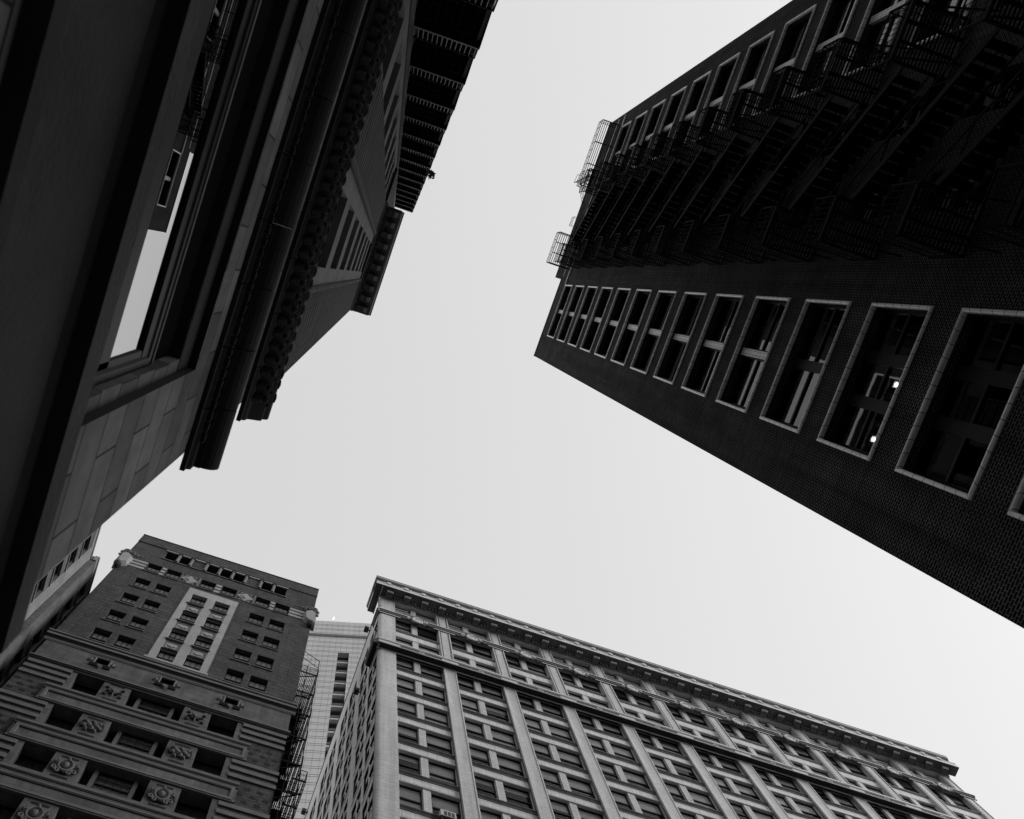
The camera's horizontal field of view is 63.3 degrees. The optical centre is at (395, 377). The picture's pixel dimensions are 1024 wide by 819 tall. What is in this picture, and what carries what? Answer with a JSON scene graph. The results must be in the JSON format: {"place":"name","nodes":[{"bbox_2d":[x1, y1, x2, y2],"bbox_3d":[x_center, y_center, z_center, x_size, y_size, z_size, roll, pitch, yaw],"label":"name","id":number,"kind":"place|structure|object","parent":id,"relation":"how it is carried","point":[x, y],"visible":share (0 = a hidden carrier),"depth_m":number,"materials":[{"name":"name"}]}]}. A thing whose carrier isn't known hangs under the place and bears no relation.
{"place":"outdoors","nodes":[
{"label":"outdoors","id":0,"kind":"place"},
{"bbox_2d":[90,0,1023,818],"label":"sky","id":1,"kind":"structure","parent":0,"point":[423,442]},
{"label":"ground","id":2,"kind":"structure","parent":0,"visible":0},
{"bbox_2d":[0,556,99,687],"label":"painted brick building","id":3,"kind":"structure","parent":2,"relation":"on","point":[55,609],"depth_m":64.70,"materials":[{"name":"grey paint"}]},
{"bbox_2d":[0,534,318,818],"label":"ornate brick tower","id":4,"kind":"structure","parent":2,"relation":"on","point":[152,677],"depth_m":58.16,"materials":[{"name":"brick"}]},
{"bbox_2d":[0,804,16,818],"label":"window","id":5,"kind":"structure","parent":4,"relation":"in","point":[4,814],"depth_m":44.87,"materials":[{"name":"glass"}]},
{"bbox_2d":[14,754,47,771],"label":"window","id":6,"kind":"structure","parent":4,"relation":"in","point":[23,762],"depth_m":49.05,"materials":[{"name":"glass"}]},
{"bbox_2d":[46,716,74,730],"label":"window","id":7,"kind":"structure","parent":4,"relation":"in","point":[56,722],"depth_m":53.41,"materials":[{"name":"glass"}]},
{"bbox_2d":[71,683,98,695],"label":"window","id":8,"kind":"structure","parent":4,"relation":"in","point":[75,687],"depth_m":57.78,"materials":[{"name":"glass"}]},
{"bbox_2d":[84,631,109,644],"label":"window","id":9,"kind":"structure","parent":4,"relation":"in","point":[98,637],"depth_m":63.89,"materials":[{"name":"glass"}]},
{"bbox_2d":[87,656,115,670],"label":"attic window","id":10,"kind":"structure","parent":4,"relation":"in","point":[92,662],"depth_m":59.82,"materials":[{"name":"stone"}]},
{"bbox_2d":[79,769,143,801],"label":"bay window","id":11,"kind":"structure","parent":4,"relation":"in","point":[96,779],"depth_m":49.01,"materials":[{"name":"glass"}]},
{"bbox_2d":[100,613,123,624],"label":"window","id":12,"kind":"structure","parent":4,"relation":"in","point":[110,618],"depth_m":67.40,"materials":[{"name":"glass"}]},
{"bbox_2d":[109,638,133,651],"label":"window","id":13,"kind":"structure","parent":4,"relation":"in","point":[126,646],"depth_m":64.00,"materials":[{"name":"glass"}]},
{"bbox_2d":[105,730,163,757],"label":"bay window","id":14,"kind":"structure","parent":4,"relation":"in","point":[120,738],"depth_m":53.34,"materials":[{"name":"glass"}]},
{"bbox_2d":[124,620,146,631],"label":"window","id":15,"kind":"structure","parent":4,"relation":"in","point":[132,625],"depth_m":67.53,"materials":[{"name":"glass"}]},
{"bbox_2d":[126,696,179,720],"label":"bay window","id":16,"kind":"structure","parent":4,"relation":"in","point":[140,703],"depth_m":57.66,"materials":[{"name":"glass"}]},
{"bbox_2d":[152,676,179,690],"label":"attic window","id":17,"kind":"structure","parent":4,"relation":"in","point":[163,685],"depth_m":59.93,"materials":[{"name":"stone"}]},
{"bbox_2d":[174,802,207,818],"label":"window","id":18,"kind":"structure","parent":4,"relation":"in","point":[183,810],"depth_m":49.55,"materials":[{"name":"glass"}]},
{"bbox_2d":[191,760,222,775],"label":"window","id":19,"kind":"structure","parent":4,"relation":"in","point":[201,767],"depth_m":53.91,"materials":[{"name":"glass"}]},
{"bbox_2d":[206,724,234,737],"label":"window","id":20,"kind":"structure","parent":4,"relation":"in","point":[217,730],"depth_m":58.26,"materials":[{"name":"glass"}]},
{"bbox_2d":[217,695,244,710],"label":"attic window","id":21,"kind":"structure","parent":4,"relation":"in","point":[230,706],"depth_m":60.17,"materials":[{"name":"stone"}]},
{"bbox_2d":[221,672,242,686],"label":"window","id":22,"kind":"structure","parent":4,"relation":"in","point":[231,679],"depth_m":64.44,"materials":[{"name":"glass"}]},
{"bbox_2d":[230,652,250,664],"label":"window","id":23,"kind":"structure","parent":4,"relation":"in","point":[236,657],"depth_m":67.95,"materials":[{"name":"glass"}]},
{"bbox_2d":[245,679,266,693],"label":"window","id":24,"kind":"structure","parent":4,"relation":"in","point":[260,688],"depth_m":64.53,"materials":[{"name":"glass"}]},
{"bbox_2d":[253,658,272,671],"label":"window","id":25,"kind":"structure","parent":4,"relation":"in","point":[258,664],"depth_m":68.06,"materials":[{"name":"glass"}]},
{"bbox_2d":[269,651,319,818],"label":"fire escape","id":26,"kind":"object","parent":4,"relation":"attached to","point":[294,737],"visible":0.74,"depth_m":60.16,"materials":[{"name":"black metal"}]},
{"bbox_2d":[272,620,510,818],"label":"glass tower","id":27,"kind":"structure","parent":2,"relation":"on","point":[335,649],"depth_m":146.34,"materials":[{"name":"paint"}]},
{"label":"pavement","id":28,"kind":"structure","parent":0,"visible":0},
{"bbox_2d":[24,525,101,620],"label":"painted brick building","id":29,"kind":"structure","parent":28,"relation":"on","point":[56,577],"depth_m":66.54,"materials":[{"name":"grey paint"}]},
{"bbox_2d":[0,0,409,653],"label":"stone tower","id":30,"kind":"structure","parent":28,"relation":"on","point":[200,220],"depth_m":5.78,"materials":[{"name":"stone"}]},
{"bbox_2d":[93,0,275,386],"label":"street window","id":31,"kind":"structure","parent":30,"relation":"in","point":[227,44],"depth_m":5.92,"materials":[{"name":"paint"}]},
{"bbox_2d":[387,0,418,207],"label":"grey tower","id":32,"kind":"structure","parent":28,"relation":"on","point":[409,48],"depth_m":25.30,"materials":[{"name":"brick"}]},
{"bbox_2d":[395,0,497,212],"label":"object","id":33,"kind":"object","parent":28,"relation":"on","point":[449,37],"visible":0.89,"depth_m":25.02,"materials":[{"name":"black metal"}]},
{"bbox_2d":[304,575,994,818],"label":"terracotta office block","id":34,"kind":"structure","parent":28,"relation":"on","point":[470,714],"depth_m":73.08,"materials":[{"name":"stone"}]},
{"bbox_2d":[396,657,412,670],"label":"window","id":35,"kind":"structure","parent":34,"relation":"in","point":[403,663],"depth_m":72.49,"materials":[{"name":"glass"}]},
{"bbox_2d":[397,677,414,692],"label":"window","id":36,"kind":"structure","parent":34,"relation":"in","point":[403,683],"depth_m":68.85,"materials":[{"name":"glass"}]},
{"bbox_2d":[397,699,416,716],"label":"window","id":37,"kind":"structure","parent":34,"relation":"in","point":[403,706],"depth_m":65.18,"materials":[{"name":"glass"}]},
{"bbox_2d":[398,724,417,743],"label":"window","id":38,"kind":"structure","parent":34,"relation":"in","point":[405,730],"depth_m":61.62,"materials":[{"name":"glass"}]},
{"bbox_2d":[398,752,419,774],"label":"window","id":39,"kind":"structure","parent":34,"relation":"in","point":[400,755],"depth_m":58.15,"materials":[{"name":"glass"}]},
{"bbox_2d":[399,784,422,809],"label":"window","id":40,"kind":"structure","parent":34,"relation":"in","point":[408,796],"depth_m":54.01,"materials":[{"name":"glass"}]},
{"bbox_2d":[420,664,441,679],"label":"window","id":41,"kind":"structure","parent":34,"relation":"in","point":[426,670],"depth_m":72.63,"materials":[{"name":"glass"}]},
{"bbox_2d":[422,685,445,702],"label":"window","id":42,"kind":"structure","parent":34,"relation":"in","point":[435,693],"depth_m":68.98,"materials":[{"name":"glass"}]},
{"bbox_2d":[424,708,448,726],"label":"window","id":43,"kind":"structure","parent":34,"relation":"in","point":[437,717],"depth_m":65.20,"materials":[{"name":"glass"}]},
{"bbox_2d":[426,733,452,754],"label":"window","id":44,"kind":"structure","parent":34,"relation":"in","point":[432,740],"depth_m":61.65,"materials":[{"name":"glass"}]},
{"bbox_2d":[428,761,456,785],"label":"window","id":45,"kind":"structure","parent":34,"relation":"in","point":[436,771],"depth_m":57.88,"materials":[{"name":"glass"}]},
{"bbox_2d":[431,794,460,818],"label":"window","id":46,"kind":"structure","parent":34,"relation":"in","point":[438,802],"depth_m":54.41,"materials":[{"name":"glass"}]},
{"bbox_2d":[461,697,478,712],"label":"window","id":47,"kind":"structure","parent":34,"relation":"in","point":[471,705],"depth_m":69.05,"materials":[{"name":"glass"}]},
{"bbox_2d":[465,720,484,737],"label":"window","id":48,"kind":"structure","parent":34,"relation":"in","point":[472,727],"depth_m":65.49,"materials":[{"name":"glass"}]},
{"bbox_2d":[469,746,490,766],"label":"window","id":49,"kind":"structure","parent":34,"relation":"in","point":[476,752],"depth_m":61.90,"materials":[{"name":"glass"}]},
{"bbox_2d":[474,776,496,797],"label":"window","id":50,"kind":"structure","parent":34,"relation":"in","point":[477,779],"depth_m":58.39,"materials":[{"name":"glass"}]},
{"bbox_2d":[480,683,502,698],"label":"window","id":51,"kind":"structure","parent":34,"relation":"in","point":[487,689],"depth_m":72.93,"materials":[{"name":"glass"}]},
{"bbox_2d":[485,704,509,721],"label":"window","id":52,"kind":"structure","parent":34,"relation":"in","point":[488,707],"depth_m":69.52,"materials":[{"name":"glass"}]},
{"bbox_2d":[490,728,516,747],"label":"window","id":53,"kind":"structure","parent":34,"relation":"in","point":[501,737],"depth_m":65.46,"materials":[{"name":"glass"}]},
{"bbox_2d":[496,755,524,776],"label":"window","id":54,"kind":"structure","parent":34,"relation":"in","point":[513,765],"depth_m":61.96,"materials":[{"name":"glass"}]},
{"bbox_2d":[503,785,533,809],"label":"window","id":55,"kind":"structure","parent":34,"relation":"in","point":[506,788],"depth_m":58.53,"materials":[{"name":"glass"}]},
{"bbox_2d":[524,717,542,732],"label":"window","id":56,"kind":"structure","parent":34,"relation":"in","point":[532,724],"depth_m":69.34,"materials":[{"name":"glass"}]},
{"bbox_2d":[525,661,546,675],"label":"window","id":57,"kind":"structure","parent":34,"relation":"in","point":[538,669],"depth_m":80.81,"materials":[{"name":"glass"}]},
{"bbox_2d":[532,741,551,758],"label":"window","id":58,"kind":"structure","parent":34,"relation":"in","point":[539,748],"depth_m":65.74,"materials":[{"name":"glass"}]},
{"bbox_2d":[540,768,561,788],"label":"window","id":59,"kind":"structure","parent":34,"relation":"in","point":[548,776],"depth_m":62.08,"materials":[{"name":"glass"}]},
{"bbox_2d":[540,702,563,717],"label":"window","id":60,"kind":"structure","parent":34,"relation":"in","point":[546,708],"depth_m":73.16,"materials":[{"name":"glass"}]},
{"bbox_2d":[549,799,571,818],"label":"window","id":61,"kind":"structure","parent":34,"relation":"in","point":[556,805],"depth_m":58.52,"materials":[{"name":"glass"}]},
{"bbox_2d":[548,724,572,741],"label":"window","id":62,"kind":"structure","parent":34,"relation":"in","point":[562,733],"depth_m":69.47,"materials":[{"name":"glass"}]},
{"bbox_2d":[557,749,583,768],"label":"window","id":63,"kind":"structure","parent":34,"relation":"in","point":[565,756],"depth_m":65.90,"materials":[{"name":"glass"}]},
{"bbox_2d":[566,776,595,798],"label":"window","id":64,"kind":"structure","parent":34,"relation":"in","point":[576,785],"depth_m":62.14,"materials":[{"name":"glass"}]},
{"bbox_2d":[577,807,603,818],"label":"window","id":65,"kind":"structure","parent":34,"relation":"in","point":[586,814],"depth_m":58.93,"materials":[{"name":"glass"}]},
{"bbox_2d":[598,762,618,779],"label":"window","id":66,"kind":"structure","parent":34,"relation":"in","point":[603,766],"depth_m":66.08,"materials":[{"name":"glass"}]},
{"bbox_2d":[599,720,623,736],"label":"window","id":67,"kind":"structure","parent":34,"relation":"in","point":[606,726],"depth_m":73.47,"materials":[{"name":"glass"}]},
{"bbox_2d":[610,790,632,809],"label":"window","id":68,"kind":"structure","parent":34,"relation":"in","point":[621,799],"depth_m":62.34,"materials":[{"name":"glass"}]},
{"bbox_2d":[610,743,635,761],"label":"window","id":69,"kind":"structure","parent":34,"relation":"in","point":[623,752],"depth_m":69.75,"materials":[{"name":"glass"}]},
{"bbox_2d":[622,769,650,789],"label":"window","id":70,"kind":"structure","parent":34,"relation":"in","point":[632,777],"depth_m":66.13,"materials":[{"name":"glass"}]},
{"bbox_2d":[310,607,970,818],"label":"small windows","id":71,"kind":"structure","parent":34,"relation":"in","point":[567,678],"depth_m":80.55,"materials":[{"name":"glass"}]},
{"bbox_2d":[636,798,664,818],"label":"window","id":72,"kind":"structure","parent":34,"relation":"in","point":[647,807],"depth_m":62.47,"materials":[{"name":"glass"}]},
{"bbox_2d":[657,738,682,754],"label":"window","id":73,"kind":"structure","parent":34,"relation":"in","point":[671,747],"depth_m":73.70,"materials":[{"name":"glass"}]},
{"bbox_2d":[664,782,685,800],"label":"window","id":74,"kind":"structure","parent":34,"relation":"in","point":[674,790],"depth_m":66.32,"materials":[{"name":"glass"}]},
{"bbox_2d":[687,789,715,809],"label":"window","id":75,"kind":"structure","parent":34,"relation":"in","point":[701,799],"depth_m":66.31,"materials":[{"name":"glass"}]},
{"bbox_2d":[716,757,741,773],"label":"window","id":76,"kind":"structure","parent":34,"relation":"in","point":[726,764],"depth_m":74.01,"materials":[{"name":"glass"}]},
{"bbox_2d":[733,782,760,800],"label":"window","id":77,"kind":"structure","parent":34,"relation":"in","point":[743,789],"depth_m":70.39,"materials":[{"name":"glass"}]},
{"bbox_2d":[774,775,799,791],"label":"window","id":78,"kind":"structure","parent":34,"relation":"in","point":[786,783],"depth_m":74.26,"materials":[{"name":"glass"}]},
{"bbox_2d":[794,801,821,818],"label":"window","id":79,"kind":"structure","parent":34,"relation":"in","point":[807,809],"depth_m":70.68,"materials":[{"name":"glass"}]},
{"bbox_2d":[831,793,858,810],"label":"window","id":80,"kind":"structure","parent":34,"relation":"in","point":[844,801],"depth_m":74.51,"materials":[{"name":"glass"}]},
{"bbox_2d":[534,0,1023,627],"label":"brick tower","id":81,"kind":"structure","parent":28,"relation":"on","point":[878,402],"depth_m":25.45,"materials":[{"name":"brick"}]},
{"bbox_2d":[547,285,572,338],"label":"window","id":82,"kind":"structure","parent":81,"relation":"in","point":[561,311],"depth_m":65.50,"materials":[{"name":"ceramic"}]},
{"bbox_2d":[556,285,584,342],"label":"window","id":83,"kind":"structure","parent":81,"relation":"in","point":[571,314],"depth_m":61.67,"materials":[{"name":"ceramic"}]},
{"bbox_2d":[567,286,598,347],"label":"window","id":84,"kind":"structure","parent":81,"relation":"in","point":[584,317],"depth_m":57.86,"materials":[{"name":"ceramic"}]},
{"bbox_2d":[580,287,613,352],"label":"window","id":85,"kind":"structure","parent":81,"relation":"in","point":[598,320],"depth_m":54.04,"materials":[{"name":"ceramic"}]},
{"bbox_2d":[594,288,631,358],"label":"window","id":86,"kind":"structure","parent":81,"relation":"in","point":[614,324],"depth_m":50.19,"materials":[{"name":"ceramic"}]},
{"bbox_2d":[602,120,632,180],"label":"window","id":87,"kind":"structure","parent":81,"relation":"in","point":[627,130],"depth_m":63.78,"materials":[{"name":"ceramic"}]},
{"bbox_2d":[611,289,652,365],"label":"window","id":88,"kind":"structure","parent":81,"relation":"in","point":[633,328],"depth_m":46.33,"materials":[{"name":"ceramic"}]},
{"bbox_2d":[617,110,648,171],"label":"window","id":89,"kind":"structure","parent":81,"relation":"in","point":[642,121],"depth_m":60.12,"materials":[{"name":"ceramic"}]},
{"bbox_2d":[632,98,666,167],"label":"window","id":90,"kind":"structure","parent":81,"relation":"in","point":[659,112],"depth_m":56.25,"materials":[{"name":"ceramic"}]},
{"bbox_2d":[630,290,677,374],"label":"window","id":91,"kind":"structure","parent":81,"relation":"in","point":[655,333],"depth_m":42.49,"materials":[{"name":"ceramic"}]},
{"bbox_2d":[649,85,687,159],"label":"window","id":92,"kind":"structure","parent":81,"relation":"in","point":[667,129],"depth_m":52.39,"materials":[{"name":"ceramic"}]},
{"bbox_2d":[653,291,707,384],"bbox_3d":[13.381,-1.822,38.066,0.504,2.720,4.370,18,-83,-3],"label":"window","id":93,"kind":"structure","parent":81,"relation":"in","point":[696,304],"depth_m":38.64,"materials":[{"name":"ceramic"}]},
{"bbox_2d":[673,70,711,148],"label":"window","id":94,"kind":"structure","parent":81,"relation":"in","point":[689,118],"depth_m":48.50,"materials":[{"name":"ceramic"}]},
{"bbox_2d":[681,293,744,397],"bbox_3d":[13.418,-1.346,34.292,0.504,2.720,4.370,18,-83,-3],"label":"window","id":95,"kind":"structure","parent":81,"relation":"in","point":[715,346],"depth_m":34.80,"materials":[{"name":"glass"}]},
{"bbox_2d":[691,52,740,143],"bbox_3d":[17.405,-14.924,44.122,0.504,2.720,4.450,18,-83,-3],"label":"window","id":96,"kind":"structure","parent":81,"relation":"in","point":[726,79],"depth_m":44.69,"materials":[{"name":"ceramic"}]},
{"bbox_2d":[718,30,775,129],"bbox_3d":[17.442,-14.448,40.348,0.504,2.720,4.450,18,-83,-3],"label":"window","id":97,"kind":"structure","parent":81,"relation":"in","point":[760,55],"depth_m":40.82,"materials":[{"name":"ceramic"}]},
{"bbox_2d":[716,296,791,413],"bbox_3d":[13.455,-0.870,30.518,0.504,2.720,4.370,18,-83,-3],"label":"window","id":98,"kind":"structure","parent":81,"relation":"in","point":[756,355],"depth_m":30.94,"materials":[{"name":"glass"}]},
{"bbox_2d":[546,0,1023,268],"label":"fire escape","id":99,"kind":"object","parent":81,"relation":"attached to","point":[999,151],"visible":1,"depth_m":27.72,"materials":[{"name":"black metal"}]},
{"bbox_2d":[752,4,817,115],"bbox_3d":[17.479,-13.973,36.574,0.504,2.720,4.450,18,-83,-3],"label":"window","id":100,"kind":"structure","parent":81,"relation":"in","point":[799,32],"depth_m":37.07,"materials":[{"name":"ceramic"}]},
{"bbox_2d":[759,299,852,433],"bbox_3d":[13.493,-0.394,26.744,0.504,2.720,4.370,18,-83,-3],"label":"window","id":101,"kind":"structure","parent":81,"relation":"in","point":[825,326],"depth_m":27.11,"materials":[{"name":"glass"}]},
{"bbox_2d":[791,0,858,99],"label":"window","id":102,"kind":"structure","parent":81,"relation":"in","point":[845,9],"depth_m":33.49,"materials":[{"name":"glass"}]},
{"bbox_2d":[822,123,851,155],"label":"window","id":103,"kind":"structure","parent":81,"relation":"in","point":[846,128],"depth_m":30.06,"materials":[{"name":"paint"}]},
{"bbox_2d":[851,185,890,220],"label":"window","id":104,"kind":"structure","parent":81,"relation":"in","point":[862,201],"depth_m":26.60,"materials":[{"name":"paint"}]},
{"bbox_2d":[840,0,908,78],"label":"window","id":105,"kind":"structure","parent":81,"relation":"in","point":[877,21],"depth_m":29.71,"materials":[{"name":"glass"}]},
{"bbox_2d":[816,302,934,461],"bbox_3d":[13.530,0.081,22.970,0.504,2.720,4.370,18,-83,-3],"label":"window","id":106,"kind":"structure","parent":81,"relation":"in","point":[895,342],"depth_m":23.23,"materials":[{"name":"glass"}]},
{"bbox_2d":[883,100,924,139],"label":"window","id":107,"kind":"structure","parent":81,"relation":"in","point":[912,117],"depth_m":26.09,"materials":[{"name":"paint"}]},
{"bbox_2d":[905,0,973,51],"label":"window","id":108,"kind":"structure","parent":81,"relation":"in","point":[959,3],"depth_m":25.81,"materials":[{"name":"glass"}]},
{"bbox_2d":[926,168,983,211],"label":"window","id":109,"kind":"structure","parent":81,"relation":"in","point":[956,175],"depth_m":22.66,"materials":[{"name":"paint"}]},
{"bbox_2d":[894,308,1023,500],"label":"window","id":110,"kind":"structure","parent":81,"relation":"in","point":[986,381],"depth_m":19.45,"materials":[{"name":"glass"}]},
{"bbox_2d":[964,68,1023,117],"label":"window","id":111,"kind":"structure","parent":81,"relation":"in","point":[1001,81],"depth_m":22.05,"materials":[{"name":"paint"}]},
{"bbox_2d":[1007,476,1023,520],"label":"window","id":112,"kind":"structure","parent":81,"relation":"in","point":[1017,501],"depth_m":16.86,"materials":[{"name":"stone"}]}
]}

